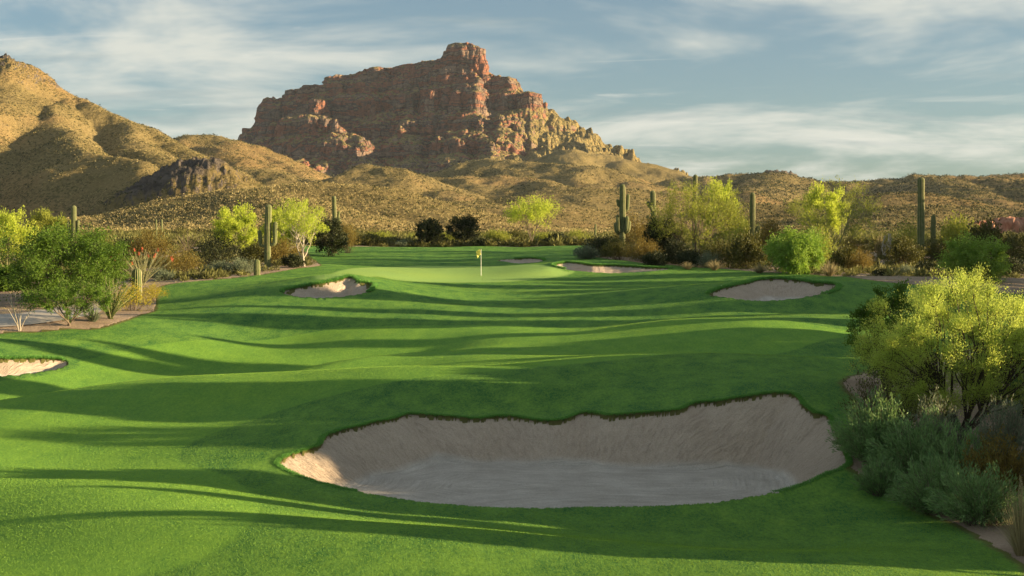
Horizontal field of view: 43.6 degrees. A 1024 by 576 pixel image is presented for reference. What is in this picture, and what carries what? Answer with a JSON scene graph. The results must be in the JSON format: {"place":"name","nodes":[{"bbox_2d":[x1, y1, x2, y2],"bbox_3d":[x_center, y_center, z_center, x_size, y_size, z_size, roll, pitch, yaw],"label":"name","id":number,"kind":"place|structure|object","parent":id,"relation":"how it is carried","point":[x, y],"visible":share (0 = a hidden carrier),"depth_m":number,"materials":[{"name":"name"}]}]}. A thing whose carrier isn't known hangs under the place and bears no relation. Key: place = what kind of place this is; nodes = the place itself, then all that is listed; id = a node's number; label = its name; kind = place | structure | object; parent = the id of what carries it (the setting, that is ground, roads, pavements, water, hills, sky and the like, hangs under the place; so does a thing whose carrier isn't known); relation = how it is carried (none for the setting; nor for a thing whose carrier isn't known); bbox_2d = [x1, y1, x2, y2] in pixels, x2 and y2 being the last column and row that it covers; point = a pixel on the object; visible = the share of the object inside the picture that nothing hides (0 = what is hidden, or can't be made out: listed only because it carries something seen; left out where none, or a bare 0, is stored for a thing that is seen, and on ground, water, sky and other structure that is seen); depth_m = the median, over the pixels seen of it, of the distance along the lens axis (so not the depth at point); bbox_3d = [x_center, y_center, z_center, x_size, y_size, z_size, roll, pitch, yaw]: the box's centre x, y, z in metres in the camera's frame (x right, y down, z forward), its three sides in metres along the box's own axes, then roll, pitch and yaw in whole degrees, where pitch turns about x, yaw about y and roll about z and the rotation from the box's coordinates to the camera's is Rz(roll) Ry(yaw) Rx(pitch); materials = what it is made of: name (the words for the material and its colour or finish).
{"place":"outdoors","nodes":[
{"label":"outdoors","id":0,"kind":"place"},
{"bbox_2d":[0,291,101,326],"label":"path","id":1,"kind":"structure","parent":0,"point":[40,316],"depth_m":66.08,"materials":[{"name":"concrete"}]},
{"bbox_2d":[238,42,698,176],"bbox_3d":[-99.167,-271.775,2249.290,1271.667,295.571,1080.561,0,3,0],"label":"mountain","id":2,"kind":"structure","parent":0,"point":[455,103],"depth_m":2095.66,"materials":[{"name":"stone"}]},
{"bbox_2d":[0,246,1023,575],"bbox_3d":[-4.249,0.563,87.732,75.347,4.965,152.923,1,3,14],"label":"golf grass","id":3,"kind":"structure","parent":0,"point":[462,268],"depth_m":42.44,"materials":[{"name":"plant"}]},
{"bbox_2d":[0,360,66,375],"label":"sand bunker","id":4,"kind":"object","parent":3,"relation":"on","point":[10,367],"visible":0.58,"depth_m":56.04},
{"bbox_2d":[340,222,360,252],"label":"rusty shrub","id":5,"kind":"object","parent":3,"relation":"on","point":[350,235],"visible":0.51,"depth_m":139.62,"materials":[{"name":"brown plant"}]},
{"bbox_2d":[0,258,844,457],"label":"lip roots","id":6,"kind":"object","parent":3,"relation":"on","point":[512,416],"visible":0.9,"depth_m":40.15,"materials":[{"name":"plant"}]},
{"bbox_2d":[0,256,852,491],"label":"lip grass","id":7,"kind":"structure","parent":3,"relation":"on","point":[837,287],"depth_m":39.70,"materials":[{"name":"plant"}]},
{"bbox_2d":[282,394,845,508],"bbox_3d":[1.548,4.472,35.371,15.527,1.928,9.707,0,3,0],"label":"sand bunker","id":8,"kind":"object","parent":3,"relation":"on","point":[733,449],"visible":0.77,"depth_m":37.59},
{"bbox_2d":[558,263,667,272],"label":"sand bunker","id":9,"kind":"object","parent":3,"relation":"on","point":[595,269],"visible":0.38,"depth_m":107.33},
{"bbox_2d":[639,249,671,265],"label":"dark shrub","id":10,"kind":"object","parent":3,"relation":"on","point":[655,258],"visible":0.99,"depth_m":108.56,"materials":[{"name":"green plant"}]},
{"bbox_2d":[710,279,834,300],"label":"sand bunker","id":11,"kind":"object","parent":3,"relation":"on","point":[774,289],"visible":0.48,"depth_m":77.44},
{"bbox_2d":[0,53,1023,235],"bbox_3d":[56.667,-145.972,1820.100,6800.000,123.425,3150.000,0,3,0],"label":"hills","id":12,"kind":"structure","parent":0,"point":[216,173],"depth_m":751.88,"materials":[{"name":"soil"}]},
{"bbox_2d":[0,52,1023,233],"bbox_3d":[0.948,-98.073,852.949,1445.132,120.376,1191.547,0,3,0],"label":"hill scrub","id":13,"kind":"object","parent":12,"relation":"on","point":[949,180],"visible":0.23,"depth_m":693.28,"materials":[{"name":"green plant"}]},
{"bbox_2d":[0,244,1023,563],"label":"ground","id":14,"kind":"structure","parent":0,"point":[988,534],"depth_m":67.33,"materials":[{"name":"soil"}]},
{"bbox_2d":[0,264,32,291],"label":"mesquite tree","id":15,"kind":"object","parent":14,"relation":"on","point":[4,288],"visible":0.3,"depth_m":85.17,"materials":[{"name":"green plant"}]},
{"bbox_2d":[0,205,40,266],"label":"palo verde","id":16,"kind":"object","parent":14,"relation":"on","point":[8,219],"visible":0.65,"depth_m":104.48,"materials":[{"name":"yellow plant"}]},
{"bbox_2d":[8,296,34,330],"bbox_3d":[-24.257,1.183,63.326,1.279,1.922,0.965,-1,3,-23],"label":"ocotillo","id":17,"kind":"object","parent":14,"relation":"on","point":[19,326],"visible":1,"depth_m":63.32,"materials":[{"name":"beige plant"}]},
{"bbox_2d":[25,206,70,246],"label":"palo verde","id":18,"kind":"object","parent":14,"relation":"on","point":[42,217],"visible":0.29,"depth_m":122.94,"materials":[{"name":"yellow plant"}]},
{"bbox_2d":[15,274,113,325],"bbox_3d":[-22.248,0.650,64.606,4.475,2.903,4.187,0,3,0],"label":"bush","id":19,"kind":"object","parent":14,"relation":"on","point":[62,294],"visible":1,"depth_m":64.19,"materials":[{"name":"green plant"}]},
{"bbox_2d":[0,215,135,307],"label":"mesquite tree","id":20,"kind":"object","parent":14,"relation":"on","point":[100,261],"visible":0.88,"depth_m":76.79,"materials":[{"name":"green plant"}]},
{"bbox_2d":[67,205,79,257],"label":"saguaro","id":21,"kind":"object","parent":14,"relation":"on","point":[75,222],"visible":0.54,"depth_m":111.77,"materials":[{"name":"plant"}]},
{"bbox_2d":[80,306,102,321],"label":"agave","id":22,"kind":"object","parent":14,"relation":"on","point":[94,317],"visible":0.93,"depth_m":65.95,"materials":[{"name":"green plant"}]},
{"bbox_2d":[80,277,137,318],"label":"ocotillo","id":23,"kind":"object","parent":14,"relation":"on","point":[113,312],"visible":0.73,"depth_m":67.47,"materials":[{"name":"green plant"}]},
{"bbox_2d":[113,234,149,258],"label":"dark shrub","id":24,"kind":"object","parent":14,"relation":"on","point":[126,240],"visible":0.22,"depth_m":121.59,"materials":[{"name":"green plant"}]},
{"bbox_2d":[113,275,155,310],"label":"brittlebush","id":25,"kind":"object","parent":14,"relation":"on","point":[135,300],"visible":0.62,"depth_m":73.83,"materials":[{"name":"yellow plant"}]},
{"bbox_2d":[132,268,141,302],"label":"saguaro","id":26,"kind":"object","parent":14,"relation":"on","point":[137,274],"visible":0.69,"depth_m":78.88,"materials":[{"name":"plant"}]},
{"bbox_2d":[121,247,173,284],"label":"ocotillo","id":27,"kind":"object","parent":14,"relation":"on","point":[146,276],"visible":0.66,"depth_m":88.06,"materials":[{"name":"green plant"}]},
{"bbox_2d":[127,226,177,259],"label":"rusty shrub","id":28,"kind":"object","parent":14,"relation":"on","point":[150,243],"visible":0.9,"depth_m":117.68,"materials":[{"name":"brown plant"}]},
{"bbox_2d":[142,281,169,298],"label":"brittlebush","id":29,"kind":"object","parent":14,"relation":"on","point":[158,291],"visible":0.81,"depth_m":80.01,"materials":[{"name":"yellow plant"}]},
{"bbox_2d":[152,267,176,281],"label":"sage bush","id":30,"kind":"object","parent":14,"relation":"on","point":[160,275],"visible":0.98,"depth_m":92.77,"materials":[{"name":"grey plant"}]},
{"bbox_2d":[145,244,206,275],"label":"rusty shrub","id":31,"kind":"object","parent":14,"relation":"on","point":[189,261],"visible":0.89,"depth_m":96.82,"materials":[{"name":"brown plant"}]},
{"bbox_2d":[199,259,234,272],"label":"sage bush","id":32,"kind":"object","parent":14,"relation":"on","point":[218,264],"visible":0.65,"depth_m":98.71,"materials":[{"name":"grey plant"}]},
{"bbox_2d":[186,227,255,266],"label":"dark shrub","id":33,"kind":"object","parent":14,"relation":"on","point":[215,252],"visible":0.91,"depth_m":107.45,"materials":[{"name":"green plant"}]},
{"bbox_2d":[210,200,258,256],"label":"palo verde","id":34,"kind":"object","parent":14,"relation":"on","point":[230,223],"visible":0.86,"depth_m":125.19,"materials":[{"name":"yellow plant"}]},
{"bbox_2d":[221,257,268,272],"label":"sage bush","id":35,"kind":"object","parent":14,"relation":"on","point":[240,264],"visible":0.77,"depth_m":98.45,"materials":[{"name":"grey plant"}]},
{"bbox_2d":[235,239,263,263],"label":"creosote bush","id":36,"kind":"object","parent":14,"relation":"on","point":[254,251],"visible":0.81,"depth_m":109.43,"materials":[{"name":"green plant"}]},
{"bbox_2d":[258,204,277,266],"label":"saguaro","id":37,"kind":"object","parent":14,"relation":"on","point":[267,245],"visible":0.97,"depth_m":105.77,"materials":[{"name":"plant"}]},
{"bbox_2d":[258,206,296,246],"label":"palo verde","id":38,"kind":"object","parent":14,"relation":"on","point":[288,232],"visible":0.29,"depth_m":133.59,"materials":[{"name":"green plant"}]},
{"bbox_2d":[261,234,307,262],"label":"rusty shrub","id":39,"kind":"object","parent":14,"relation":"on","point":[278,252],"visible":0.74,"depth_m":110.44,"materials":[{"name":"brown plant"}]},
{"bbox_2d":[277,251,306,267],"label":"dark shrub","id":40,"kind":"object","parent":14,"relation":"on","point":[294,260],"visible":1,"depth_m":105.68,"materials":[{"name":"green plant"}]},
{"bbox_2d":[271,197,329,265],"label":"palo verde","id":41,"kind":"object","parent":14,"relation":"on","point":[309,221],"visible":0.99,"depth_m":107.46,"materials":[{"name":"yellow plant"}]},
{"bbox_2d":[284,278,368,297],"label":"sand bunker","id":42,"kind":"object","parent":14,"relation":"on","point":[347,287],"visible":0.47,"depth_m":79.48},
{"bbox_2d":[306,215,349,255],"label":"tree","id":43,"kind":"object","parent":14,"relation":"on","point":[337,237],"visible":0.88,"depth_m":133.53,"materials":[{"name":"green plant"}]},
{"bbox_2d":[354,231,389,245],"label":"creosote bush","id":44,"kind":"object","parent":14,"relation":"on","point":[365,238],"visible":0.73,"depth_m":167.06,"materials":[{"name":"green plant"}]},
{"bbox_2d":[413,217,445,246],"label":"tree","id":45,"kind":"object","parent":14,"relation":"on","point":[432,232],"visible":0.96,"depth_m":166.99,"materials":[{"name":"green plant"}]},
{"bbox_2d":[443,213,480,242],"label":"tree","id":46,"kind":"object","parent":14,"relation":"on","point":[465,227],"visible":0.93,"depth_m":168.89,"materials":[{"name":"green plant"}]},
{"bbox_2d":[479,227,516,241],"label":"olive shrub","id":47,"kind":"object","parent":14,"relation":"on","point":[498,235],"visible":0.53,"depth_m":171.03,"materials":[{"name":"green plant"}]},
{"bbox_2d":[0,229,1023,281],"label":"desert scrub","id":48,"kind":"object","parent":14,"relation":"on","point":[210,273],"visible":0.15,"depth_m":119.71,"materials":[{"name":"green plant"}]},
{"bbox_2d":[1,225,1022,246],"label":"distant brush","id":49,"kind":"object","parent":14,"relation":"on","point":[524,243],"visible":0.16,"depth_m":167.32,"materials":[{"name":"green plant"}]},
{"bbox_2d":[0,256,1023,533],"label":"desert weeds","id":50,"kind":"object","parent":14,"relation":"on","point":[622,256],"visible":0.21,"depth_m":81.46,"materials":[{"name":"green plant"}]},
{"bbox_2d":[507,227,528,239],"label":"creosote bush","id":51,"kind":"object","parent":14,"relation":"on","point":[515,232],"visible":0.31,"depth_m":177.29,"materials":[{"name":"green plant"}]},
{"bbox_2d":[503,194,563,243],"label":"palo verde","id":52,"kind":"object","parent":14,"relation":"on","point":[539,208],"visible":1,"depth_m":165.74,"materials":[{"name":"green plant"}]},
{"bbox_2d":[570,243,599,258],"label":"sage bush","id":53,"kind":"object","parent":14,"relation":"on","point":[585,252],"visible":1,"depth_m":117.64,"materials":[{"name":"green plant"}]},
{"bbox_2d":[576,232,625,256],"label":"dark shrub","id":54,"kind":"object","parent":14,"relation":"on","point":[598,242],"visible":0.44,"depth_m":120.23,"materials":[{"name":"green plant"}]},
{"bbox_2d":[596,235,635,259],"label":"creosote bush","id":55,"kind":"object","parent":14,"relation":"on","point":[613,249],"visible":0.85,"depth_m":115.60,"materials":[{"name":"green plant"}]},
{"bbox_2d":[614,184,630,244],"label":"saguaro","id":56,"kind":"object","parent":14,"relation":"on","point":[622,225],"visible":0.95,"depth_m":129.55,"materials":[{"name":"plant"}]},
{"bbox_2d":[607,209,658,250],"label":"rusty shrub","id":57,"kind":"object","parent":14,"relation":"on","point":[638,231],"visible":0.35,"depth_m":133.49,"materials":[{"name":"brown plant"}]},
{"bbox_2d":[620,233,665,261],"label":"rusty shrub","id":58,"kind":"object","parent":14,"relation":"on","point":[641,248],"visible":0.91,"depth_m":112.63,"materials":[{"name":"brown plant"}]},
{"bbox_2d":[646,190,655,220],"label":"saguaro","id":59,"kind":"object","parent":14,"relation":"on","point":[652,196],"visible":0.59,"depth_m":137.54,"materials":[{"name":"plant"}]},
{"bbox_2d":[641,217,681,256],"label":"tree","id":60,"kind":"object","parent":14,"relation":"on","point":[654,235],"visible":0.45,"depth_m":118.05,"materials":[{"name":"green plant"}]},
{"bbox_2d":[659,235,690,263],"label":"dark shrub","id":61,"kind":"object","parent":14,"relation":"on","point":[676,248],"visible":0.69,"depth_m":113.62,"materials":[{"name":"green plant"}]},
{"bbox_2d":[672,249,702,266],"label":"dark shrub","id":62,"kind":"object","parent":14,"relation":"on","point":[686,257],"visible":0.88,"depth_m":109.59,"materials":[{"name":"green plant"}]},
{"bbox_2d":[645,179,756,255],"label":"palo verde","id":63,"kind":"object","parent":14,"relation":"on","point":[729,209],"visible":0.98,"depth_m":115.58,"materials":[{"name":"green plant"}]},
{"bbox_2d":[694,248,723,267],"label":"sage bush","id":64,"kind":"object","parent":14,"relation":"on","point":[706,258],"visible":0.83,"depth_m":108.73,"materials":[{"name":"green plant"}]},
{"bbox_2d":[694,233,733,266],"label":"creosote bush","id":65,"kind":"object","parent":14,"relation":"on","point":[720,245],"visible":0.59,"depth_m":111.57,"materials":[{"name":"green plant"}]},
{"bbox_2d":[690,176,746,248],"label":"palo verde","id":66,"kind":"object","parent":14,"relation":"on","point":[726,190],"visible":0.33,"depth_m":123.40,"materials":[{"name":"green plant"}]},
{"bbox_2d":[724,212,761,242],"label":"olive shrub","id":67,"kind":"object","parent":14,"relation":"on","point":[744,231],"visible":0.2,"depth_m":134.33,"materials":[{"name":"green plant"}]},
{"bbox_2d":[718,227,769,268],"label":"creosote bush","id":68,"kind":"object","parent":14,"relation":"on","point":[745,252],"visible":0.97,"depth_m":108.27,"materials":[{"name":"green plant"}]},
{"bbox_2d":[749,193,759,238],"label":"saguaro","id":69,"kind":"object","parent":14,"relation":"on","point":[752,209],"visible":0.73,"depth_m":121.56,"materials":[{"name":"plant"}]},
{"bbox_2d":[735,214,791,248],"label":"rusty shrub","id":70,"kind":"object","parent":14,"relation":"on","point":[765,233],"visible":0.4,"depth_m":123.27,"materials":[{"name":"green plant"}]},
{"bbox_2d":[760,225,832,274],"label":"desert willow","id":71,"kind":"object","parent":14,"relation":"on","point":[794,252],"visible":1,"depth_m":96.71,"materials":[{"name":"green plant"}]},
{"bbox_2d":[797,178,850,237],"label":"palo verde","id":72,"kind":"object","parent":14,"relation":"on","point":[816,197],"visible":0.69,"depth_m":134.98,"materials":[{"name":"yellow plant"}]},
{"bbox_2d":[810,218,841,266],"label":"olive shrub","id":73,"kind":"object","parent":14,"relation":"on","point":[826,245],"visible":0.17,"depth_m":105.40,"materials":[{"name":"green plant"}]},
{"bbox_2d":[818,261,841,275],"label":"grass clump","id":74,"kind":"object","parent":14,"relation":"on","point":[829,272],"visible":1,"depth_m":94.06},
{"bbox_2d":[782,175,888,254],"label":"palo verde","id":75,"kind":"object","parent":14,"relation":"on","point":[859,230],"visible":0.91,"depth_m":125.52,"materials":[{"name":"green plant"}]},
{"bbox_2d":[826,239,861,270],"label":"creosote bush","id":76,"kind":"object","parent":14,"relation":"on","point":[839,257],"visible":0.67,"depth_m":102.48,"materials":[{"name":"green plant"}]},
{"bbox_2d":[834,233,875,255],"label":"rusty shrub","id":77,"kind":"object","parent":14,"relation":"on","point":[854,242],"visible":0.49,"depth_m":121.64,"materials":[{"name":"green plant"}]},
{"bbox_2d":[842,246,876,270],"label":"rusty shrub","id":78,"kind":"object","parent":14,"relation":"on","point":[857,261],"visible":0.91,"depth_m":100.72,"materials":[{"name":"brown plant"}]},
{"bbox_2d":[826,385,920,463],"bbox_3d":[9.482,3.537,33.217,2.690,2.154,2.642,0,3,0],"label":"shrub","id":79,"kind":"object","parent":14,"relation":"on","point":[867,425],"visible":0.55,"depth_m":33.06,"materials":[{"name":"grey plant"}]},
{"bbox_2d":[842,276,918,389],"bbox_3d":[11.844,1.540,40.625,2.611,3.843,2.850,1,3,17],"label":"mesquite tree","id":80,"kind":"object","parent":14,"relation":"on","point":[895,302],"visible":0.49,"depth_m":40.64,"materials":[{"name":"green plant"}]},
{"bbox_2d":[850,451,912,496],"bbox_3d":[8.907,4.481,30.859,1.572,1.102,1.624,0,3,0],"label":"shrub","id":81,"kind":"object","parent":14,"relation":"on","point":[878,482],"visible":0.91,"depth_m":30.67,"materials":[{"name":"green plant"}]},
{"bbox_2d":[834,340,929,434],"bbox_3d":[10.431,2.746,35.615,2.836,2.831,2.706,-2,3,-36],"label":"twiggy bush","id":82,"kind":"object","parent":14,"relation":"on","point":[887,394],"visible":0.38,"depth_m":35.57,"materials":[{"name":"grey plant"}]},
{"bbox_2d":[881,231,930,264],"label":"creosote bush","id":83,"kind":"object","parent":14,"relation":"on","point":[904,250],"visible":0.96,"depth_m":109.44,"materials":[{"name":"green plant"}]},
{"bbox_2d":[878,216,933,244],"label":"olive shrub","id":84,"kind":"object","parent":14,"relation":"on","point":[909,232],"visible":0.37,"depth_m":123.84,"materials":[{"name":"green plant"}]},
{"bbox_2d":[860,404,972,481],"bbox_3d":[10.058,3.808,31.704,2.806,1.936,3.034,0,3,0],"label":"shrub","id":85,"kind":"object","parent":14,"relation":"on","point":[900,449],"visible":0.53,"depth_m":31.57,"materials":[{"name":"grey plant"}]},
{"bbox_2d":[917,177,924,257],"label":"saguaro","id":86,"kind":"object","parent":14,"relation":"on","point":[921,211],"visible":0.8,"depth_m":117.54,"materials":[{"name":"plant"}]},
{"bbox_2d":[913,260,942,270],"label":"dark shrub","id":87,"kind":"object","parent":14,"relation":"on","point":[930,265],"visible":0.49,"depth_m":100.76,"materials":[{"name":"green plant"}]},
{"bbox_2d":[882,451,980,514],"bbox_3d":[9.583,4.385,29.049,2.281,1.485,2.434,1,3,21],"label":"shrub","id":88,"kind":"object","parent":14,"relation":"on","point":[913,495],"visible":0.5,"depth_m":28.89,"materials":[{"name":"green plant"}]},
{"bbox_2d":[843,262,1023,440],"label":"palo verde","id":89,"kind":"object","parent":14,"relation":"on","point":[988,372],"visible":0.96,"depth_m":34.37,"materials":[{"name":"green plant"}]},
{"bbox_2d":[915,233,952,260],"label":"creosote bush","id":90,"kind":"object","parent":14,"relation":"on","point":[937,248],"visible":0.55,"depth_m":112.53,"materials":[{"name":"green plant"}]},
{"bbox_2d":[906,385,966,447],"bbox_3d":[10.895,3.489,32.699,1.533,2.134,1.556,-1,3,-27],"label":"shrub","id":91,"kind":"object","parent":14,"relation":"on","point":[941,417],"visible":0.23,"depth_m":32.66,"materials":[{"name":"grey plant"}]},
{"bbox_2d":[906,417,1003,490],"bbox_3d":[10.583,3.964,30.427,2.077,1.888,2.182,2,4,39],"label":"shrub","id":92,"kind":"object","parent":14,"relation":"on","point":[952,439],"visible":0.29,"depth_m":30.45,"materials":[{"name":"green plant"}]},
{"bbox_2d":[936,210,985,249],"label":"olive shrub","id":93,"kind":"object","parent":14,"relation":"on","point":[952,229],"visible":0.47,"depth_m":132.29,"materials":[{"name":"green plant"}]},
{"bbox_2d":[921,460,1023,528],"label":"shrub","id":94,"kind":"object","parent":14,"relation":"on","point":[980,505],"visible":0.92,"depth_m":26.97,"materials":[{"name":"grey plant"}]},
{"bbox_2d":[934,228,1015,283],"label":"desert willow","id":95,"kind":"object","parent":14,"relation":"on","point":[965,255],"visible":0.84,"depth_m":88.05,"materials":[{"name":"green plant"}]},
{"bbox_2d":[957,215,1010,258],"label":"creosote bush","id":96,"kind":"object","parent":14,"relation":"on","point":[983,229],"visible":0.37,"depth_m":122.95,"materials":[{"name":"green plant"}]},
{"bbox_2d":[955,424,1023,502],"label":"brown shrub","id":97,"kind":"object","parent":14,"relation":"on","point":[1010,457],"visible":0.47,"depth_m":29.30,"materials":[{"name":"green plant"}]},
{"bbox_2d":[963,393,1023,472],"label":"shrub","id":98,"kind":"object","parent":14,"relation":"on","point":[1015,428],"visible":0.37,"depth_m":31.09,"materials":[{"name":"green plant"}]},
{"bbox_2d":[972,313,1023,419],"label":"mesquite tree","id":99,"kind":"object","parent":14,"relation":"on","point":[1020,382],"visible":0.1,"depth_m":38.41,"materials":[{"name":"green plant"}]},
{"bbox_2d":[988,228,1023,259],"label":"creosote bush","id":100,"kind":"object","parent":14,"relation":"on","point":[1014,244],"visible":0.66,"depth_m":115.11,"materials":[{"name":"green plant"}]},
{"bbox_2d":[994,475,1023,555],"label":"grass clump","id":101,"kind":"object","parent":14,"relation":"on","point":[1016,534],"visible":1,"depth_m":23.79,"materials":[{"name":"plant"}]},
{"bbox_2d":[998,256,1023,275],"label":"dark shrub","id":102,"kind":"object","parent":14,"relation":"on","point":[1017,267],"visible":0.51,"depth_m":97.63,"materials":[{"name":"green plant"}]},
{"bbox_2d":[0,0,1023,181],"label":"sky","id":103,"kind":"structure","parent":0,"point":[847,89],"materials":[{"name":"blue"}]},
{"bbox_2d":[965,216,1023,233],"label":"earth bank","id":104,"kind":"structure","parent":0,"point":[1013,223],"depth_m":204.98,"materials":[{"name":"soil"}]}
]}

